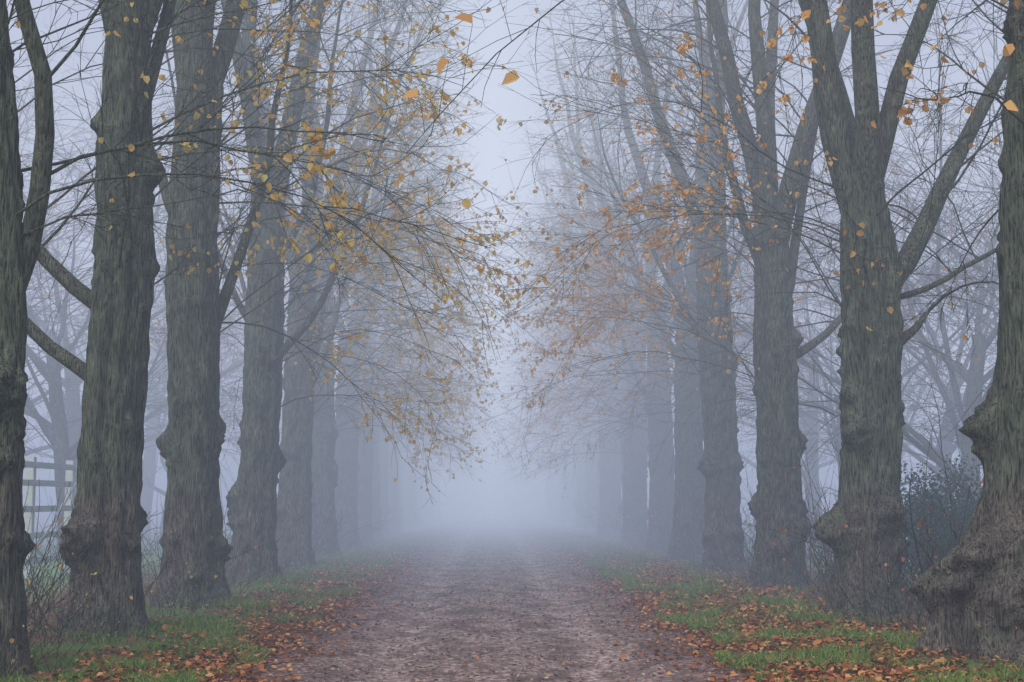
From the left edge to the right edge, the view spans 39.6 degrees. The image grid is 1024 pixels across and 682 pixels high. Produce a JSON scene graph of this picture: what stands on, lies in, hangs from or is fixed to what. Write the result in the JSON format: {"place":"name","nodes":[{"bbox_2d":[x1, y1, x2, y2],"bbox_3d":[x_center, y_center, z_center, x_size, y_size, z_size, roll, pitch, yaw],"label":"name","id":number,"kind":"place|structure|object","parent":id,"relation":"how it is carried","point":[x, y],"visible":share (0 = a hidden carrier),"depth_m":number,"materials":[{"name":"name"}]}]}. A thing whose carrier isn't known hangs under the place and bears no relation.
{"place":"outdoors","nodes":[
{"label":"outdoors","id":0,"kind":"place"},
{"bbox_2d":[207,504,763,681],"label":"path","id":1,"kind":"structure","parent":0,"point":[481,518],"depth_m":16.75,"materials":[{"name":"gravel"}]},
{"bbox_2d":[7,0,1008,500],"label":"sky","id":2,"kind":"structure","parent":0,"point":[508,104],"materials":[{"name":"grey"}]},
{"bbox_2d":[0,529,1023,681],"bbox_3d":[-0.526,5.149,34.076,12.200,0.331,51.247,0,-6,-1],"label":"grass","id":3,"kind":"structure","parent":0,"point":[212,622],"depth_m":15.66,"materials":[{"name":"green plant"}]},
{"bbox_2d":[23,527,1023,681],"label":"fallen leaves","id":4,"kind":"object","parent":3,"relation":"on","point":[831,673],"visible":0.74,"depth_m":15.57,"materials":[{"name":"orange plant"}]},
{"bbox_2d":[0,501,1023,681],"bbox_3d":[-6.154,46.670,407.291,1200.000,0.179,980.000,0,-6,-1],"label":"ground","id":5,"kind":"structure","parent":0,"point":[532,513],"depth_m":22.75,"materials":[{"name":"green plant"}]},
{"bbox_2d":[0,598,53,680],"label":"bramble bush","id":6,"kind":"object","parent":5,"relation":"on","point":[11,657],"visible":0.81,"depth_m":11.17,"materials":[{"name":"brown plant"}]},
{"bbox_2d":[23,535,63,624],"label":"bramble bush","id":7,"kind":"object","parent":5,"relation":"on","point":[42,582],"visible":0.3,"depth_m":15.71,"materials":[{"name":"brown plant"}]},
{"bbox_2d":[23,491,72,597],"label":"bramble bush","id":8,"kind":"object","parent":5,"relation":"on","point":[45,548],"visible":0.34,"depth_m":16.98,"materials":[{"name":"brown plant"}]},
{"bbox_2d":[22,457,76,578],"bbox_3d":[-8.565,3.368,26.464,0.223,2.350,7.350,0,-6,-1],"label":"field fence","id":9,"kind":"object","parent":5,"relation":"on","point":[32,464],"visible":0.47,"depth_m":25.68,"materials":[{"name":"grey wood"}]},
{"bbox_2d":[23,261,86,514],"bbox_3d":[-18.014,-2.174,32.788,16.162,15.083,16.762,0,-6,2],"label":"tree","id":10,"kind":"object","parent":5,"relation":"on","point":[47,294],"visible":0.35,"depth_m":34.51,"materials":[{"name":"grey plant"}]},
{"bbox_2d":[0,558,145,681],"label":"bramble bush","id":11,"kind":"object","parent":5,"relation":"on","point":[11,640],"visible":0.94,"depth_m":11.30,"materials":[{"name":"brown plant"}]},
{"bbox_2d":[1,517,147,643],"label":"bramble bush","id":12,"kind":"object","parent":5,"relation":"on","point":[95,573],"visible":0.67,"depth_m":12.69,"materials":[{"name":"brown plant"}]},
{"bbox_2d":[28,567,124,646],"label":"bramble bush","id":13,"kind":"object","parent":5,"relation":"on","point":[57,623],"visible":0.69,"depth_m":14.06,"materials":[{"name":"brown plant"}]},
{"bbox_2d":[23,462,153,650],"bbox_3d":[-4.991,2.031,13.306,3.204,1.902,2.174,2,-7,-18],"label":"bramble bush","id":14,"kind":"object","parent":5,"relation":"on","point":[62,570],"visible":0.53,"depth_m":13.45,"materials":[{"name":"brown plant"}]},
{"bbox_2d":[31,502,160,597],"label":"bramble bush","id":15,"kind":"object","parent":5,"relation":"on","point":[62,558],"visible":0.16,"depth_m":20.39,"materials":[{"name":"brown plant"}]},
{"bbox_2d":[23,483,202,635],"bbox_3d":[-4.871,2.234,15.683,2.699,2.024,2.986,-1,-6,11],"label":"bramble bush","id":16,"kind":"object","parent":5,"relation":"on","point":[47,585],"visible":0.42,"depth_m":15.34,"materials":[{"name":"brown plant"}]},
{"bbox_2d":[65,581,169,642],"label":"bramble bush","id":17,"kind":"object","parent":5,"relation":"on","point":[118,618],"visible":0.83,"depth_m":14.56,"materials":[{"name":"brown plant"}]},
{"bbox_2d":[16,58,288,554],"bbox_3d":[-13.119,-1.129,39.511,16.077,14.466,15.501,5,-8,-38],"label":"tree","id":18,"kind":"object","parent":5,"relation":"on","point":[50,370],"visible":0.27,"depth_m":36.31,"materials":[{"name":"grey plant"}]},
{"bbox_2d":[36,164,285,538],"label":"tree","id":19,"kind":"object","parent":5,"relation":"on","point":[158,490],"visible":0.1,"depth_m":49.53,"materials":[{"name":"grey plant"}]},
{"bbox_2d":[63,482,275,600],"bbox_3d":[-4.703,2.630,19.549,3.089,2.094,2.792,1,-6,-13],"label":"bramble bush","id":20,"kind":"object","parent":5,"relation":"on","point":[211,559],"visible":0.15,"depth_m":19.40,"materials":[{"name":"brown plant"}]},
{"bbox_2d":[143,549,218,616],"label":"bramble bush","id":21,"kind":"object","parent":5,"relation":"on","point":[191,576],"visible":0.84,"depth_m":17.44,"materials":[{"name":"brown plant"}]},
{"bbox_2d":[141,493,231,578],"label":"bramble bush","id":22,"kind":"object","parent":5,"relation":"on","point":[157,547],"visible":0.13,"depth_m":25.41,"materials":[{"name":"brown plant"}]},
{"bbox_2d":[158,570,234,609],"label":"bramble bush","id":23,"kind":"object","parent":5,"relation":"on","point":[195,595],"visible":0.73,"depth_m":18.50,"materials":[{"name":"brown plant"}]},
{"bbox_2d":[23,125,381,537],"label":"tree","id":24,"kind":"object","parent":5,"relation":"on","point":[146,498],"visible":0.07,"depth_m":53.88,"materials":[{"name":"grey plant"}]},
{"bbox_2d":[11,0,396,506],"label":"tree","id":25,"kind":"object","parent":5,"relation":"on","point":[34,401],"visible":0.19,"depth_m":41.44,"materials":[{"name":"grey plant"}]},
{"bbox_2d":[141,480,312,570],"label":"bramble bush","id":26,"kind":"object","parent":5,"relation":"on","point":[232,531],"visible":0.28,"depth_m":24.65,"materials":[{"name":"brown plant"}]},
{"bbox_2d":[0,0,501,675],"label":"lime tree","id":27,"kind":"object","parent":5,"relation":"on","point":[20,244],"visible":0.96,"depth_m":11.97,"materials":[{"name":"brown plant"}]},
{"bbox_2d":[227,544,281,595],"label":"bramble bush","id":28,"kind":"object","parent":5,"relation":"on","point":[246,579],"visible":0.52,"depth_m":21.60,"materials":[{"name":"brown plant"}]},
{"bbox_2d":[16,4,527,495],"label":"tree","id":29,"kind":"object","parent":5,"relation":"on","point":[74,382],"visible":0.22,"depth_m":41.73,"materials":[{"name":"grey plant"}]},
{"bbox_2d":[7,0,537,638],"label":"lime tree","id":30,"kind":"object","parent":5,"relation":"on","point":[117,298],"visible":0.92,"depth_m":15.29,"materials":[{"name":"brown plant"}]},
{"bbox_2d":[20,0,553,583],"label":"lime tree","id":31,"kind":"object","parent":5,"relation":"on","point":[252,498],"visible":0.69,"depth_m":24.63,"materials":[{"name":"grey plant"}]},
{"bbox_2d":[91,0,524,569],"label":"lime tree","id":32,"kind":"object","parent":5,"relation":"on","point":[295,477],"visible":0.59,"depth_m":30.00,"materials":[{"name":"grey plant"}]},
{"bbox_2d":[168,0,470,546],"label":"lime tree","id":33,"kind":"object","parent":5,"relation":"on","point":[365,480],"visible":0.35,"depth_m":43.95,"materials":[{"name":"grey plant"}]},
{"bbox_2d":[148,0,503,555],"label":"lime tree","id":34,"kind":"object","parent":5,"relation":"on","point":[324,468],"visible":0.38,"depth_m":34.86,"materials":[{"name":"grey plant"}]},
{"bbox_2d":[149,0,555,607],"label":"lime tree","id":35,"kind":"object","parent":5,"relation":"on","point":[190,441],"visible":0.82,"depth_m":19.34,"materials":[{"name":"brown plant"}]},
{"bbox_2d":[313,487,392,552],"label":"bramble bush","id":36,"kind":"object","parent":5,"relation":"on","point":[338,524],"visible":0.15,"depth_m":34.27,"materials":[{"name":"brown plant"}]},
{"bbox_2d":[224,41,490,534],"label":"lime tree","id":37,"kind":"object","parent":5,"relation":"on","point":[392,486],"visible":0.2,"depth_m":55.47,"materials":[{"name":"grey plant"}]},
{"bbox_2d":[223,0,518,549],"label":"lime tree","id":38,"kind":"object","parent":5,"relation":"on","point":[346,460],"visible":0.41,"depth_m":39.98,"materials":[{"name":"grey plant"}]},
{"bbox_2d":[245,50,498,537],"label":"lime tree","id":39,"kind":"object","parent":5,"relation":"on","point":[383,462],"visible":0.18,"depth_m":51.73,"materials":[{"name":"grey plant"}]},
{"bbox_2d":[233,4,514,540],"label":"lime tree","id":40,"kind":"object","parent":5,"relation":"on","point":[376,508],"visible":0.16,"depth_m":48.00,"materials":[{"name":"grey plant"}]},
{"bbox_2d":[336,149,486,530],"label":"lime tree","id":41,"kind":"object","parent":5,"relation":"on","point":[401,484],"visible":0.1,"depth_m":63.81,"materials":[{"name":"grey plant"}]},
{"bbox_2d":[321,90,507,529],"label":"lime tree","id":42,"kind":"object","parent":5,"relation":"on","point":[408,479],"visible":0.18,"depth_m":67.54,"materials":[{"name":"grey plant"}]},
{"bbox_2d":[334,93,514,532],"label":"lime tree","id":43,"kind":"object","parent":5,"relation":"on","point":[400,506],"visible":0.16,"depth_m":60.15,"materials":[{"name":"grey plant"}]},
{"bbox_2d":[403,216,493,526],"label":"lime tree","id":44,"kind":"object","parent":5,"relation":"on","point":[420,505],"visible":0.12,"depth_m":75.38,"materials":[{"name":"grey plant"}]},
{"bbox_2d":[416,214,480,523],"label":"lime tree","id":45,"kind":"object","parent":5,"relation":"on","point":[443,438],"visible":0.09,"depth_m":79.86,"materials":[{"name":"grey plant"}]},
{"bbox_2d":[402,212,497,527],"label":"lime tree","id":46,"kind":"object","parent":5,"relation":"on","point":[416,505],"visible":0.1,"depth_m":72.04,"materials":[{"name":"grey plant"}]},
{"bbox_2d":[407,217,501,522],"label":"lime tree","id":47,"kind":"object","parent":5,"relation":"on","point":[430,502],"visible":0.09,"depth_m":88.04,"materials":[{"name":"grey plant"}]},
{"bbox_2d":[415,220,507,523],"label":"lime tree","id":48,"kind":"object","parent":5,"relation":"on","point":[426,511],"visible":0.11,"depth_m":83.71,"materials":[{"name":"grey plant"}]},
{"bbox_2d":[432,221,497,521],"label":"lime tree","id":49,"kind":"object","parent":5,"relation":"on","point":[435,518],"visible":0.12,"depth_m":91.46,"materials":[{"name":"grey plant"}]},
{"bbox_2d":[434,306,502,519],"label":"lime tree","id":50,"kind":"object","parent":5,"relation":"on","point":[437,504],"visible":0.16,"depth_m":99.44,"materials":[{"name":"grey plant"}]},
{"bbox_2d":[493,264,550,519],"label":"lime tree","id":51,"kind":"object","parent":5,"relation":"on","point":[547,505],"visible":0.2,"depth_m":103.25,"materials":[{"name":"grey plant"}]},
{"bbox_2d":[491,201,560,521],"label":"lime tree","id":52,"kind":"object","parent":5,"relation":"on","point":[558,497],"visible":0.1,"depth_m":91.49,"materials":[{"name":"grey plant"}]},
{"bbox_2d":[499,211,570,462],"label":"lime tree","id":53,"kind":"object","parent":5,"relation":"on","point":[530,396],"visible":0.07,"depth_m":83.92,"materials":[{"name":"grey plant"}]},
{"bbox_2d":[488,243,592,520],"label":"lime tree","id":54,"kind":"object","parent":5,"relation":"on","point":[552,502],"visible":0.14,"depth_m":95.65,"materials":[{"name":"grey plant"}]},
{"bbox_2d":[490,284,590,485],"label":"lime tree","id":55,"kind":"object","parent":5,"relation":"on","point":[527,415],"visible":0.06,"depth_m":99.99,"materials":[{"name":"grey plant"}]},
{"bbox_2d":[483,216,637,522],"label":"lime tree","id":56,"kind":"object","parent":5,"relation":"on","point":[527,395],"visible":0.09,"depth_m":88.25,"materials":[{"name":"grey plant"}]},
{"bbox_2d":[490,175,635,525],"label":"lime tree","id":57,"kind":"object","parent":5,"relation":"on","point":[566,510],"visible":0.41,"depth_m":79.63,"materials":[{"name":"grey plant"}]},
{"bbox_2d":[491,218,643,525],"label":"lime tree","id":58,"kind":"object","parent":5,"relation":"on","point":[574,487],"visible":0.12,"depth_m":75.54,"materials":[{"name":"grey plant"}]},
{"bbox_2d":[490,157,659,527],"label":"lime tree","id":59,"kind":"object","parent":5,"relation":"on","point":[574,503],"visible":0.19,"depth_m":72.10,"materials":[{"name":"grey plant"}]},
{"bbox_2d":[491,91,667,528],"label":"lime tree","id":60,"kind":"object","parent":5,"relation":"on","point":[580,479],"visible":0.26,"depth_m":68.28,"materials":[{"name":"grey plant"}]},
{"bbox_2d":[505,75,693,482],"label":"lime tree","id":61,"kind":"object","parent":5,"relation":"on","point":[593,418],"visible":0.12,"depth_m":56.22,"materials":[{"name":"grey plant"}]},
{"bbox_2d":[492,137,708,530],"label":"lime tree","id":62,"kind":"object","parent":5,"relation":"on","point":[591,477],"visible":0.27,"depth_m":63.78,"materials":[{"name":"grey plant"}]},
{"bbox_2d":[511,137,692,532],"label":"lime tree","id":63,"kind":"object","parent":5,"relation":"on","point":[597,504],"visible":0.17,"depth_m":59.94,"materials":[{"name":"grey plant"}]},
{"bbox_2d":[502,1,753,545],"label":"lime tree","id":64,"kind":"object","parent":5,"relation":"on","point":[634,476],"visible":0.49,"depth_m":43.89,"materials":[{"name":"grey plant"}]},
{"bbox_2d":[463,11,798,538],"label":"lime tree","id":65,"kind":"object","parent":5,"relation":"on","point":[610,469],"visible":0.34,"depth_m":51.83,"materials":[{"name":"grey plant"}]},
{"bbox_2d":[509,44,753,541],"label":"lime tree","id":66,"kind":"object","parent":5,"relation":"on","point":[623,391],"visible":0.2,"depth_m":47.88,"materials":[{"name":"grey plant"}]},
{"bbox_2d":[478,0,831,551],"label":"lime tree","id":67,"kind":"object","parent":5,"relation":"on","point":[661,495],"visible":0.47,"depth_m":39.34,"materials":[{"name":"grey plant"}]},
{"bbox_2d":[463,0,915,559],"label":"lime tree","id":68,"kind":"object","parent":5,"relation":"on","point":[689,482],"visible":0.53,"depth_m":34.24,"materials":[{"name":"grey plant"}]},
{"bbox_2d":[451,87,950,543],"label":"tree","id":69,"kind":"object","parent":5,"relation":"on","point":[814,471],"visible":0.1,"depth_m":45.65,"materials":[{"name":"grey plant"}]},
{"bbox_2d":[483,0,926,570],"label":"lime tree","id":70,"kind":"object","parent":5,"relation":"on","point":[719,472],"visible":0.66,"depth_m":29.20,"materials":[{"name":"grey plant"}]},
{"bbox_2d":[677,522,737,570],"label":"bramble bush","id":71,"kind":"object","parent":5,"relation":"on","point":[707,557],"visible":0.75,"depth_m":28.16,"materials":[{"name":"grey plant"}]},
{"bbox_2d":[402,0,1023,153],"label":"lime tree","id":72,"kind":"object","parent":5,"relation":"on","point":[513,76],"visible":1,"depth_m":6.08,"materials":[{"name":"brown plant"}]},
{"bbox_2d":[453,0,1005,513],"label":"tree","id":73,"kind":"object","parent":5,"relation":"on","point":[975,372],"visible":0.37,"depth_m":33.22,"materials":[{"name":"grey plant"}]},
{"bbox_2d":[521,103,963,489],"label":"tree","id":74,"kind":"object","parent":5,"relation":"on","point":[752,464],"visible":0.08,"depth_m":54.94,"materials":[{"name":"grey plant"}]},
{"bbox_2d":[492,0,998,587],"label":"lime tree","id":75,"kind":"object","parent":5,"relation":"on","point":[778,340],"visible":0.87,"depth_m":23.85,"materials":[{"name":"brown plant"}]},
{"bbox_2d":[494,0,1008,616],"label":"lime tree","id":76,"kind":"object","parent":5,"relation":"on","point":[876,270],"visible":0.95,"depth_m":18.02,"materials":[{"name":"brown plant"}]},
{"bbox_2d":[694,503,814,568],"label":"bramble bush","id":77,"kind":"object","parent":5,"relation":"on","point":[745,521],"visible":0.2,"depth_m":28.87,"materials":[{"name":"grey plant"}]},
{"bbox_2d":[731,542,819,586],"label":"bramble bush","id":78,"kind":"object","parent":5,"relation":"on","point":[765,571],"visible":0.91,"depth_m":22.88,"materials":[{"name":"brown plant"}]},
{"bbox_2d":[560,135,1001,495],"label":"tree","id":79,"kind":"object","parent":5,"relation":"on","point":[903,398],"visible":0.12,"depth_m":49.97,"materials":[{"name":"grey plant"}]},
{"bbox_2d":[743,472,836,560],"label":"bramble bush","id":80,"kind":"object","parent":5,"relation":"on","point":[808,513],"visible":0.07,"depth_m":33.40,"materials":[{"name":"grey plant"}]},
{"bbox_2d":[753,528,833,597],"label":"bramble bush","id":81,"kind":"object","parent":5,"relation":"on","point":[784,559],"visible":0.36,"depth_m":20.78,"materials":[{"name":"brown plant"}]},
{"bbox_2d":[603,1,1005,505],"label":"tree","id":82,"kind":"object","parent":5,"relation":"on","point":[947,447],"visible":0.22,"depth_m":38.62,"materials":[{"name":"grey plant"}]},
{"bbox_2d":[702,452,913,565],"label":"bramble bush","id":83,"kind":"object","parent":5,"relation":"on","point":[805,499],"visible":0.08,"depth_m":30.03,"materials":[{"name":"grey plant"}]},
{"bbox_2d":[713,462,916,585],"bbox_3d":[4.928,3.122,23.930,2.987,2.099,3.129,2,-7,-16],"label":"bramble bush","id":84,"kind":"object","parent":5,"relation":"on","point":[817,515],"visible":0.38,"depth_m":23.63,"materials":[{"name":"brown plant"}]},
{"bbox_2d":[673,0,1006,438],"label":"tree","id":85,"kind":"object","parent":5,"relation":"on","point":[922,194],"visible":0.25,"depth_m":37.39,"materials":[{"name":"grey plant"}]},
{"bbox_2d":[732,442,961,579],"bbox_3d":[5.944,3.057,25.649,3.489,2.617,3.860,2,-7,-15],"label":"bramble bush","id":86,"kind":"object","parent":5,"relation":"on","point":[822,542],"visible":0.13,"depth_m":25.26,"materials":[{"name":"grey plant"}]},
{"bbox_2d":[799,554,908,619],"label":"bramble bush","id":87,"kind":"object","parent":5,"relation":"on","point":[841,598],"visible":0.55,"depth_m":17.13,"materials":[{"name":"brown plant"}]},
{"bbox_2d":[763,474,953,626],"bbox_3d":[4.446,2.441,16.446,2.985,1.772,2.025,0,-6,2],"label":"bramble bush","id":88,"kind":"object","parent":5,"relation":"on","point":[887,565],"visible":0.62,"depth_m":16.43,"materials":[{"name":"brown plant"}]},
{"bbox_2d":[743,381,982,629],"bbox_3d":[4.822,1.826,15.830,3.886,2.915,4.299,2,-7,-16],"label":"bramble bush","id":89,"kind":"object","parent":5,"relation":"on","point":[888,585],"visible":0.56,"depth_m":15.57,"materials":[{"name":"brown plant"}]},
{"bbox_2d":[731,146,998,486],"bbox_3d":[8.352,-0.270,38.572,10.450,12.470,18.721,4,-8,-33],"label":"tree","id":90,"kind":"object","parent":5,"relation":"on","point":[833,425],"visible":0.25,"depth_m":38.07,"materials":[{"name":"grey plant"}]},
{"bbox_2d":[724,0,1023,663],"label":"lime tree","id":91,"kind":"object","parent":5,"relation":"on","point":[992,428],"visible":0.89,"depth_m":13.00,"materials":[{"name":"brown plant"}]},
{"bbox_2d":[807,479,963,631],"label":"bramble bush","id":92,"kind":"object","parent":5,"relation":"on","point":[890,612],"visible":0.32,"depth_m":15.81,"materials":[{"name":"brown plant"}]},
{"bbox_2d":[797,424,982,612],"bbox_3d":[4.922,2.296,17.994,2.785,2.437,4.104,6,-9,-43],"label":"bramble bush","id":93,"kind":"object","parent":5,"relation":"on","point":[902,577],"visible":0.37,"depth_m":17.75,"materials":[{"name":"brown plant"}]},
{"bbox_2d":[803,472,980,604],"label":"bramble bush","id":94,"kind":"object","parent":5,"relation":"on","point":[909,581],"visible":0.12,"depth_m":19.64,"materials":[{"name":"brown plant"}]},
{"bbox_2d":[833,473,982,583],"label":"holly bush","id":95,"kind":"object","parent":5,"relation":"on","point":[934,517],"visible":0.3,"depth_m":22.26,"materials":[{"name":"green plant"}]},
{"bbox_2d":[825,89,1000,460],"bbox_3d":[15.477,-1.535,31.485,11.276,13.456,20.201,4,-8,-33],"label":"tree","id":96,"kind":"object","parent":5,"relation":"on","point":[994,287],"visible":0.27,"depth_m":34.31,"materials":[{"name":"grey plant"}]},
{"bbox_2d":[907,492,974,550],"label":"bramble bush","id":97,"kind":"object","parent":5,"relation":"on","point":[918,523],"visible":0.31,"depth_m":16.20,"materials":[{"name":"brown plant"}]},
{"bbox_2d":[900,452,982,565],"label":"holly bush","id":98,"kind":"object","parent":5,"relation":"on","point":[956,474],"visible":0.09,"depth_m":24.80,"materials":[{"name":"green plant"}]},
{"bbox_2d":[905,464,979,584],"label":"bramble bush","id":99,"kind":"object","parent":5,"relation":"on","point":[940,512],"visible":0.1,"depth_m":22.26,"materials":[{"name":"brown plant"}]},
{"bbox_2d":[902,319,996,429],"bbox_3d":[16.094,-4.142,28.125,17.828,18.033,22.047,-2,-7,15],"label":"tree","id":100,"kind":"object","parent":5,"relation":"on","point":[944,374],"visible":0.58,"depth_m":33.91,"materials":[{"name":"grey plant"}]},
{"bbox_2d":[877,457,1023,591],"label":"bramble bush","id":101,"kind":"object","parent":5,"relation":"on","point":[955,523],"visible":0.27,"depth_m":12.75,"materials":[{"name":"brown plant"}]},
{"bbox_2d":[886,592,1018,662],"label":"bramble bush","id":102,"kind":"object","parent":5,"relation":"on","point":[971,643],"visible":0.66,"depth_m":12.54,"materials":[{"name":"brown plant"}]},
{"bbox_2d":[925,109,1001,498],"bbox_3d":[14.785,-2.377,24.716,14.634,13.656,15.177,-3,-7,24],"label":"tree","id":103,"kind":"object","parent":5,"relation":"on","point":[970,277],"visible":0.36,"depth_m":26.35,"materials":[{"name":"grey plant"}]},
{"bbox_2d":[929,148,1000,425],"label":"tree","id":104,"kind":"object","parent":5,"relation":"on","point":[970,241],"visible":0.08,"depth_m":50.95,"materials":[{"name":"grey plant"}]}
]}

